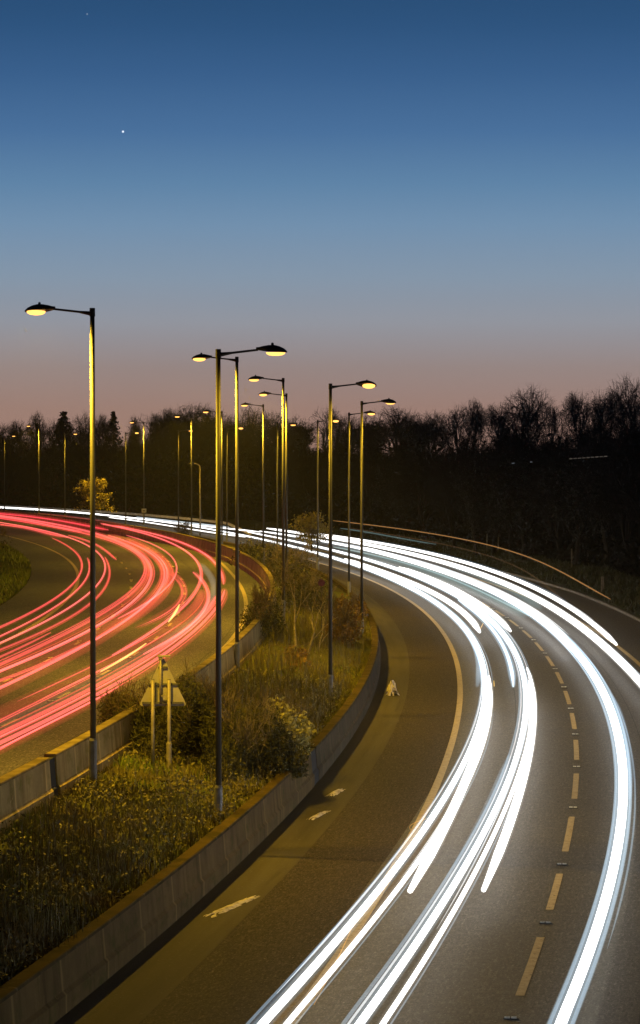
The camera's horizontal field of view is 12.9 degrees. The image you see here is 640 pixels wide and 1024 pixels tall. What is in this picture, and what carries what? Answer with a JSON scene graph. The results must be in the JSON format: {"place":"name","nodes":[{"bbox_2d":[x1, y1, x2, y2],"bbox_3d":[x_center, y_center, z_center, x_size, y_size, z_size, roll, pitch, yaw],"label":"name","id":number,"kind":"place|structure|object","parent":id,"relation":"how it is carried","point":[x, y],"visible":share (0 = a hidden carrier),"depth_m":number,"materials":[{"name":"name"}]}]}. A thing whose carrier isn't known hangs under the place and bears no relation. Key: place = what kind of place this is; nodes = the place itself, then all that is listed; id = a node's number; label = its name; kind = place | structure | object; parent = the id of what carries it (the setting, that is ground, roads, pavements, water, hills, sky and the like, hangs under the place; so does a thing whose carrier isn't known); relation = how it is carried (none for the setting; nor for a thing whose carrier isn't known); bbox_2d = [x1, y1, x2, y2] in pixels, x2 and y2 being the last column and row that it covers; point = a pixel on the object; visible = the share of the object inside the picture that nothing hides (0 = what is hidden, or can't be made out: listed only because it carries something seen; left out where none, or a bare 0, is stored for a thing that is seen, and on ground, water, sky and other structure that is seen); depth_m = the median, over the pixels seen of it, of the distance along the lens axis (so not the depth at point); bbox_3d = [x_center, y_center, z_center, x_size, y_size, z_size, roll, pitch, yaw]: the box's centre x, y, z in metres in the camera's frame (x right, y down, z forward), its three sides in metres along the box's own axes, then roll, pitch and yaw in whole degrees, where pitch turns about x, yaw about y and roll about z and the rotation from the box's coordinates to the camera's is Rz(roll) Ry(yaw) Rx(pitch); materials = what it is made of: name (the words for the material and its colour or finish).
{"place":"outdoors","nodes":[
{"label":"outdoors","id":0,"kind":"place"},
{"bbox_2d":[0,542,31,605],"bbox_3d":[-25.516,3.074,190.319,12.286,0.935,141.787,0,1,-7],"label":"verge grass","id":1,"kind":"structure","parent":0,"point":[18,580],"depth_m":172.67,"materials":[{"name":"green plant"}]},
{"bbox_2d":[0,519,265,775],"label":"road","id":2,"kind":"structure","parent":0,"point":[148,610],"depth_m":124.48,"materials":[{"name":"asphalt"}]},
{"bbox_2d":[96,680,141,724],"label":"dark shrub","id":3,"kind":"object","parent":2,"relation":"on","point":[107,711],"visible":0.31,"depth_m":75.23,"materials":[{"name":"green plant"}]},
{"bbox_2d":[0,534,247,647],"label":"edge lines","id":4,"kind":"object","parent":2,"relation":"on","point":[77,584],"visible":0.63,"depth_m":145.65,"materials":[{"name":"paint"}]},
{"bbox_2d":[0,544,375,986],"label":"median ground","id":5,"kind":"structure","parent":0,"point":[337,591],"depth_m":60.52,"materials":[{"name":"green plant"}]},
{"bbox_2d":[0,757,53,832],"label":"concrete barrier","id":6,"kind":"object","parent":5,"relation":"on","point":[24,786],"visible":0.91,"depth_m":57.78,"materials":[{"name":"grey concrete"}]},
{"bbox_2d":[25,302,96,782],"bbox_3d":[-5.805,0.782,63.583,1.606,10.971,0.346,0,1,5],"label":"street lamp","id":7,"kind":"object","parent":5,"relation":"on","point":[39,308],"visible":0.96,"depth_m":63.48,"materials":[{"name":"metal"}]},
{"bbox_2d":[0,510,276,797],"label":"concrete barrier","id":8,"kind":"object","parent":5,"relation":"on","point":[72,755],"visible":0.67,"depth_m":95.59,"materials":[{"name":"grey concrete"}]},
{"bbox_2d":[101,672,185,760],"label":"dark shrub","id":9,"kind":"object","parent":5,"relation":"on","point":[142,724],"visible":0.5,"depth_m":71.01,"materials":[{"name":"leaf"},{"name":"brown twig"}]},
{"bbox_2d":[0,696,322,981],"bbox_3d":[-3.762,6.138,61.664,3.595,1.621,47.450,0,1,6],"label":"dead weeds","id":10,"kind":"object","parent":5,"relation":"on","point":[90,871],"visible":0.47,"depth_m":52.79,"materials":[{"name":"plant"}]},
{"bbox_2d":[140,655,185,769],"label":"warning sign","id":11,"kind":"object","parent":5,"relation":"on","point":[162,689],"visible":0.91,"depth_m":68.62,"materials":[{"name":"metal"}]},
{"bbox_2d":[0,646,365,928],"bbox_3d":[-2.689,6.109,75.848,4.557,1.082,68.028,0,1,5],"label":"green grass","id":12,"kind":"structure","parent":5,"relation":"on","point":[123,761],"depth_m":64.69,"materials":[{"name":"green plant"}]},
{"bbox_2d":[0,616,368,962],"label":"pale seed heads","id":13,"kind":"object","parent":5,"relation":"on","point":[146,813],"visible":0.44,"depth_m":58.55,"materials":[{"name":"beige plant"}]},
{"bbox_2d":[0,626,370,983],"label":"weed leaves","id":14,"kind":"object","parent":5,"relation":"on","point":[70,867],"visible":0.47,"depth_m":57.94,"materials":[{"name":"green plant"}]},
{"bbox_2d":[147,656,247,758],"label":"dark shrub","id":15,"kind":"object","parent":5,"relation":"on","point":[188,715],"visible":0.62,"depth_m":71.02,"materials":[{"name":"leaf"},{"name":"brown twig"}]},
{"bbox_2d":[203,409,222,543],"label":"street lamp","id":16,"kind":"object","parent":5,"relation":"on","point":[206,411],"visible":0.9,"depth_m":220.94,"materials":[{"name":"metal"}]},
{"bbox_2d":[192,353,239,671],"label":"street lamp","id":17,"kind":"object","parent":5,"relation":"on","point":[200,357],"visible":0.95,"depth_m":95.68,"materials":[{"name":"metal"}]},
{"bbox_2d":[195,686,295,785],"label":"dark shrub","id":18,"kind":"object","parent":5,"relation":"on","point":[240,747],"visible":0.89,"depth_m":70.09,"materials":[{"name":"leaf"},{"name":"brown twig"}]},
{"bbox_2d":[215,343,286,819],"bbox_3d":[-1.528,1.753,62.604,1.606,10.971,0.350,0,1,4],"label":"street lamp","id":19,"kind":"object","parent":5,"relation":"on","point":[272,349],"visible":0.97,"depth_m":62.59,"materials":[{"name":"metal"}]},
{"bbox_2d":[241,402,264,563],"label":"street lamp","id":20,"kind":"object","parent":5,"relation":"on","point":[246,404],"visible":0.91,"depth_m":189.94,"materials":[{"name":"metal"}]},
{"bbox_2d":[227,530,292,567],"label":"bare bush","id":21,"kind":"object","parent":5,"relation":"on","point":[256,552],"visible":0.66,"depth_m":189.98,"materials":[{"name":"green plant"}]},
{"bbox_2d":[239,582,285,642],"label":"bare bush","id":22,"kind":"object","parent":5,"relation":"on","point":[265,615],"visible":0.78,"depth_m":111.74,"materials":[{"name":"plant"}]},
{"bbox_2d":[248,375,284,624],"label":"street lamp","id":23,"kind":"object","parent":5,"relation":"on","point":[254,378],"visible":0.94,"depth_m":122.97,"materials":[{"name":"metal"}]},
{"bbox_2d":[259,391,287,584],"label":"street lamp","id":24,"kind":"object","parent":5,"relation":"on","point":[264,393],"visible":0.87,"depth_m":154.96,"materials":[{"name":"metal"}]},
{"bbox_2d":[242,708,309,778],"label":"dark shrub","id":25,"kind":"object","parent":5,"relation":"on","point":[299,758],"visible":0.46,"depth_m":71.45,"materials":[{"name":"green plant"}]},
{"bbox_2d":[244,686,316,754],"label":"pale leaved bush","id":26,"kind":"object","parent":5,"relation":"on","point":[294,721],"visible":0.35,"depth_m":74.86,"materials":[{"name":"green plant"}]},
{"bbox_2d":[201,588,367,734],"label":"dead scrub","id":27,"kind":"object","parent":5,"relation":"on","point":[283,664],"visible":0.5,"depth_m":97.70,"materials":[{"name":"plant"}]},
{"bbox_2d":[264,541,319,582],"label":"bare bush","id":28,"kind":"object","parent":5,"relation":"on","point":[294,558],"visible":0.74,"depth_m":163.50,"materials":[{"name":"plant"}]},
{"bbox_2d":[280,643,312,673],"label":"russet bush","id":29,"kind":"object","parent":5,"relation":"on","point":[303,653],"visible":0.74,"depth_m":100.74,"materials":[{"name":"brown plant"}]},
{"bbox_2d":[263,555,332,614],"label":"bare bush","id":30,"kind":"object","parent":5,"relation":"on","point":[289,599],"visible":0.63,"depth_m":134.62,"materials":[{"name":"plant"}]},
{"bbox_2d":[277,561,320,649],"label":"sapling","id":31,"kind":"object","parent":5,"relation":"on","point":[294,630],"visible":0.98,"depth_m":109.23,"materials":[{"name":"brown plant"}]},
{"bbox_2d":[289,511,333,551],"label":"tree","id":32,"kind":"object","parent":5,"relation":"on","point":[310,524],"visible":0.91,"depth_m":214.60,"materials":[{"name":"green plant"}]},
{"bbox_2d":[302,581,347,652],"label":"sapling","id":33,"kind":"object","parent":5,"relation":"on","point":[312,637],"visible":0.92,"depth_m":107.55,"materials":[{"name":"brown plant"}]},
{"bbox_2d":[316,418,338,569],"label":"street lamp","id":34,"kind":"object","parent":5,"relation":"on","point":[318,421],"visible":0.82,"depth_m":198.98,"materials":[{"name":"metal"}]},
{"bbox_2d":[321,589,363,648],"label":"russet bush","id":35,"kind":"object","parent":5,"relation":"on","point":[345,623],"visible":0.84,"depth_m":116.39,"materials":[{"name":"brown plant"}]},
{"bbox_2d":[328,380,375,692],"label":"street lamp","id":36,"kind":"object","parent":5,"relation":"on","point":[367,384],"visible":0.91,"depth_m":93.77,"materials":[{"name":"metal"}]},
{"bbox_2d":[348,410,375,595],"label":"street lamp","id":37,"kind":"object","parent":5,"relation":"on","point":[370,412],"visible":0.98,"depth_m":161.66,"materials":[{"name":"metal"}]},
{"bbox_2d":[360,398,395,633],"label":"street lamp","id":38,"kind":"object","parent":5,"relation":"on","point":[389,401],"visible":0.85,"depth_m":125.59,"materials":[{"name":"metal"}]},
{"bbox_2d":[0,480,636,575],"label":"wooded hill","id":39,"kind":"structure","parent":0,"point":[255,520],"depth_m":370.77,"materials":[{"name":"black plant"}]},
{"bbox_2d":[0,421,28,456],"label":"tree","id":40,"kind":"object","parent":39,"relation":"on","point":[8,443],"visible":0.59,"depth_m":478.95,"materials":[{"name":"black plant"}]},
{"bbox_2d":[7,418,33,448],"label":"tree","id":41,"kind":"object","parent":39,"relation":"on","point":[18,427],"visible":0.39,"depth_m":502.66,"materials":[{"name":"black plant"}]},
{"bbox_2d":[24,408,49,449],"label":"tree","id":42,"kind":"object","parent":39,"relation":"on","point":[33,435],"visible":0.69,"depth_m":491.45,"materials":[{"name":"black plant"}]},
{"bbox_2d":[39,417,72,452],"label":"tree","id":43,"kind":"object","parent":39,"relation":"on","point":[56,432],"visible":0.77,"depth_m":479.19,"materials":[{"name":"black plant"}]},
{"bbox_2d":[42,450,73,490],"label":"tree","id":44,"kind":"object","parent":39,"relation":"on","point":[56,464],"visible":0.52,"depth_m":433.47,"materials":[{"name":"black plant"}]},
{"bbox_2d":[60,446,89,492],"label":"tree","id":45,"kind":"object","parent":39,"relation":"on","point":[74,458],"visible":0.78,"depth_m":427.92,"materials":[{"name":"black plant"}]},
{"bbox_2d":[63,410,97,454],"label":"tree","id":46,"kind":"object","parent":39,"relation":"on","point":[82,431],"visible":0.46,"depth_m":491.12,"materials":[{"name":"black plant"}]},
{"bbox_2d":[83,414,117,449],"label":"tree","id":47,"kind":"object","parent":39,"relation":"on","point":[104,429],"visible":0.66,"depth_m":479.00,"materials":[{"name":"black plant"}]},
{"bbox_2d":[88,444,119,482],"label":"tree","id":48,"kind":"object","parent":39,"relation":"on","point":[100,454],"visible":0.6,"depth_m":428.24,"materials":[{"name":"black plant"}]},
{"bbox_2d":[129,447,156,483],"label":"tree","id":49,"kind":"object","parent":39,"relation":"on","point":[141,458],"visible":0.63,"depth_m":412.44,"materials":[{"name":"black plant"}]},
{"bbox_2d":[130,411,167,444],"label":"tree","id":50,"kind":"object","parent":39,"relation":"on","point":[154,424],"visible":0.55,"depth_m":479.48,"materials":[{"name":"black plant"}]},
{"bbox_2d":[174,438,224,482],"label":"tree","id":51,"kind":"object","parent":39,"relation":"on","point":[194,449],"visible":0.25,"depth_m":410.91,"materials":[{"name":"black plant"}]},
{"bbox_2d":[159,402,242,443],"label":"tree","id":52,"kind":"object","parent":39,"relation":"on","point":[179,422],"visible":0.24,"depth_m":491.02,"materials":[{"name":"black plant"}]},
{"bbox_2d":[173,406,234,447],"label":"tree","id":53,"kind":"object","parent":39,"relation":"on","point":[210,424],"visible":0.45,"depth_m":478.21,"materials":[{"name":"black plant"}]},
{"bbox_2d":[223,440,261,502],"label":"tree","id":54,"kind":"object","parent":39,"relation":"on","point":[232,457],"visible":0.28,"depth_m":375.97,"materials":[{"name":"black plant"}]},
{"bbox_2d":[230,403,272,446],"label":"tree","id":55,"kind":"object","parent":39,"relation":"on","point":[252,415],"visible":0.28,"depth_m":491.10,"materials":[{"name":"black plant"}]},
{"bbox_2d":[240,441,278,491],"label":"tree","id":56,"kind":"object","parent":39,"relation":"on","point":[256,463],"visible":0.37,"depth_m":365.50,"materials":[{"name":"black plant"}]},
{"bbox_2d":[239,408,299,480],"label":"tree","id":57,"kind":"object","parent":39,"relation":"on","point":[270,434],"visible":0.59,"depth_m":478.61,"materials":[{"name":"black plant"}]},
{"bbox_2d":[265,445,296,497],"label":"tree","id":58,"kind":"object","parent":39,"relation":"on","point":[274,457],"visible":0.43,"depth_m":345.12,"materials":[{"name":"black plant"}]},
{"bbox_2d":[269,447,312,503],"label":"tree","id":59,"kind":"object","parent":39,"relation":"on","point":[280,472],"visible":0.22,"depth_m":333.41,"materials":[{"name":"black plant"}]},
{"bbox_2d":[287,415,319,451],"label":"tree","id":60,"kind":"object","parent":39,"relation":"on","point":[304,434],"visible":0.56,"depth_m":502.24,"materials":[{"name":"black plant"}]},
{"bbox_2d":[287,447,344,508],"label":"tree","id":61,"kind":"object","parent":39,"relation":"on","point":[300,472],"visible":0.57,"depth_m":321.69,"materials":[{"name":"black plant"}]},
{"bbox_2d":[308,406,342,449],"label":"tree","id":62,"kind":"object","parent":39,"relation":"on","point":[324,430],"visible":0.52,"depth_m":491.60,"materials":[{"name":"black plant"}]},
{"bbox_2d":[307,455,353,503],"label":"tree","id":63,"kind":"object","parent":39,"relation":"on","point":[323,484],"visible":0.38,"depth_m":318.23,"materials":[{"name":"black plant"}]},
{"bbox_2d":[325,414,376,453],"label":"tree","id":64,"kind":"object","parent":39,"relation":"on","point":[355,435],"visible":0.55,"depth_m":478.80,"materials":[{"name":"black plant"}]},
{"bbox_2d":[332,449,387,516],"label":"tree","id":65,"kind":"object","parent":39,"relation":"on","point":[355,481],"visible":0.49,"depth_m":296.71,"materials":[{"name":"black plant"}]},
{"bbox_2d":[364,405,433,451],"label":"tree","id":66,"kind":"object","parent":39,"relation":"on","point":[392,431],"visible":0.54,"depth_m":490.22,"materials":[{"name":"black plant"}]},
{"bbox_2d":[387,439,421,467],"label":"tree","id":67,"kind":"object","parent":39,"relation":"on","point":[400,448],"visible":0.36,"depth_m":315.63,"materials":[{"name":"black plant"}]},
{"bbox_2d":[397,412,435,453],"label":"tree","id":68,"kind":"object","parent":39,"relation":"on","point":[415,431],"visible":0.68,"depth_m":478.69,"materials":[{"name":"black plant"}]},
{"bbox_2d":[416,408,458,455],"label":"tree","id":69,"kind":"object","parent":39,"relation":"on","point":[435,422],"visible":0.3,"depth_m":502.82,"materials":[{"name":"black plant"}]},
{"bbox_2d":[412,457,463,540],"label":"tree","id":70,"kind":"object","parent":39,"relation":"on","point":[425,471],"visible":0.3,"depth_m":259.76,"materials":[{"name":"black plant"}]},
{"bbox_2d":[438,404,469,454],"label":"tree","id":71,"kind":"object","parent":39,"relation":"on","point":[455,427],"visible":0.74,"depth_m":490.89,"materials":[{"name":"black plant"}]},
{"bbox_2d":[458,398,489,448],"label":"tree","id":72,"kind":"object","parent":39,"relation":"on","point":[475,425],"visible":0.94,"depth_m":479.13,"materials":[{"name":"black plant"}]},
{"bbox_2d":[479,401,512,448],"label":"tree","id":73,"kind":"object","parent":39,"relation":"on","point":[492,415],"visible":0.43,"depth_m":502.96,"materials":[{"name":"black plant"}]},
{"bbox_2d":[470,428,543,467],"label":"tree","id":74,"kind":"object","parent":39,"relation":"on","point":[501,445],"visible":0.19,"depth_m":256.50,"materials":[{"name":"black plant"}]},
{"bbox_2d":[480,422,562,455],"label":"tree","id":75,"kind":"object","parent":39,"relation":"on","point":[530,433],"visible":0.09,"depth_m":266.99,"materials":[{"name":"black plant"}]},
{"bbox_2d":[490,383,561,443],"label":"tree","id":76,"kind":"object","parent":39,"relation":"on","point":[529,414],"visible":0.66,"depth_m":490.59,"materials":[{"name":"black plant"}]},
{"bbox_2d":[517,428,560,463],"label":"tree","id":77,"kind":"object","parent":39,"relation":"on","point":[529,451],"visible":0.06,"depth_m":246.69,"materials":[{"name":"black plant"}]},
{"bbox_2d":[534,401,567,448],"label":"tree","id":78,"kind":"object","parent":39,"relation":"on","point":[555,425],"visible":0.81,"depth_m":479.70,"materials":[{"name":"black plant"}]},
{"bbox_2d":[559,391,597,439],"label":"tree","id":79,"kind":"object","parent":39,"relation":"on","point":[573,409],"visible":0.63,"depth_m":502.92,"materials":[{"name":"black plant"}]},
{"bbox_2d":[576,388,623,437],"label":"tree","id":80,"kind":"object","parent":39,"relation":"on","point":[596,402],"visible":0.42,"depth_m":491.01,"materials":[{"name":"black plant"}]},
{"bbox_2d":[568,412,638,460],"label":"tree","id":81,"kind":"object","parent":39,"relation":"on","point":[604,438],"visible":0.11,"depth_m":232.67,"materials":[{"name":"black plant"}]},
{"bbox_2d":[578,413,639,461],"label":"tree","id":82,"kind":"object","parent":39,"relation":"on","point":[620,427],"visible":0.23,"depth_m":230.49,"materials":[{"name":"black plant"}]},
{"bbox_2d":[598,373,639,439],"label":"tree","id":83,"kind":"object","parent":39,"relation":"on","point":[628,410],"visible":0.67,"depth_m":478.73,"materials":[{"name":"black plant"}]},
{"bbox_2d":[0,504,639,617],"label":"verge","id":84,"kind":"structure","parent":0,"point":[242,522],"depth_m":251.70,"materials":[{"name":"plant"}]},
{"bbox_2d":[0,445,25,504],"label":"tree","id":85,"kind":"object","parent":84,"relation":"on","point":[11,464],"visible":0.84,"depth_m":437.43,"materials":[{"name":"black plant"}]},
{"bbox_2d":[71,477,116,512],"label":"tree","id":86,"kind":"object","parent":84,"relation":"on","point":[99,485],"visible":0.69,"depth_m":299.43,"materials":[{"name":"yellow plant"}]},
{"bbox_2d":[0,429,639,576],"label":"woodland undergrowth","id":87,"kind":"object","parent":84,"relation":"on","point":[159,499],"visible":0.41,"depth_m":342.63,"materials":[{"name":"black plant"}]},
{"bbox_2d":[385,447,461,540],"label":"tree","id":88,"kind":"object","parent":84,"relation":"on","point":[404,488],"visible":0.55,"depth_m":262.33,"materials":[{"name":"black plant"}]},
{"bbox_2d":[411,447,478,547],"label":"tree","id":89,"kind":"object","parent":84,"relation":"on","point":[445,470],"visible":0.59,"depth_m":247.88,"materials":[{"name":"black plant"}]},
{"bbox_2d":[443,447,499,556],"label":"tree","id":90,"kind":"object","parent":84,"relation":"on","point":[470,500],"visible":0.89,"depth_m":231.31,"materials":[{"name":"black plant"}]},
{"bbox_2d":[458,448,520,553],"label":"tree","id":91,"kind":"object","parent":84,"relation":"on","point":[496,525],"visible":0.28,"depth_m":232.54,"materials":[{"name":"black plant"}]},
{"bbox_2d":[0,0,639,454],"label":"sky","id":92,"kind":"structure","parent":0,"point":[435,204],"materials":[{"name":"blue"}]},
{"bbox_2d":[46,514,639,1023],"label":"road","id":93,"kind":"structure","parent":0,"point":[474,964],"depth_m":65.09,"materials":[{"name":"grey asphalt"}]},
{"bbox_2d":[0,505,251,535],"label":"crash barrier","id":94,"kind":"object","parent":93,"relation":"on","point":[159,516],"visible":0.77,"depth_m":363.39,"materials":[{"name":"metal"}]},
{"bbox_2d":[0,752,314,1023],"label":"concrete barrier","id":95,"kind":"object","parent":93,"relation":"on","point":[57,983],"visible":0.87,"depth_m":51.09,"materials":[{"name":"grey concrete"}]},
{"bbox_2d":[54,571,409,1023],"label":"drainage channel","id":96,"kind":"object","parent":93,"relation":"on","point":[138,988],"visible":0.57,"depth_m":59.80,"materials":[{"name":"concrete"}]},
{"bbox_2d":[175,532,380,779],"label":"concrete barrier","id":97,"kind":"object","parent":93,"relation":"on","point":[332,740],"visible":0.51,"depth_m":90.89,"materials":[{"name":"grey concrete"}]},
{"bbox_2d":[139,559,456,1023],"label":"hard shoulder","id":98,"kind":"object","parent":93,"relation":"on","point":[247,969],"visible":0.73,"depth_m":61.58},
{"bbox_2d":[27,512,639,621],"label":"kerb","id":99,"kind":"structure","parent":93,"relation":"on","point":[594,599],"depth_m":223.63,"materials":[{"name":"concrete"}]},
{"bbox_2d":[79,518,639,1023],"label":"edge lines","id":100,"kind":"object","parent":93,"relation":"on","point":[303,1006],"visible":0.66,"depth_m":65.18,"materials":[{"name":"paint"}]},
{"bbox_2d":[198,531,578,995],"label":"lane dashes","id":101,"kind":"object","parent":93,"relation":"on","point":[528,972],"visible":0.86,"depth_m":63.96,"materials":[{"name":"paint"}]},
{"bbox_2d":[385,580,639,1023],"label":"road seams","id":102,"kind":"object","parent":93,"relation":"on","point":[484,839],"visible":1,"depth_m":62.63,"materials":[{"name":"grey"}]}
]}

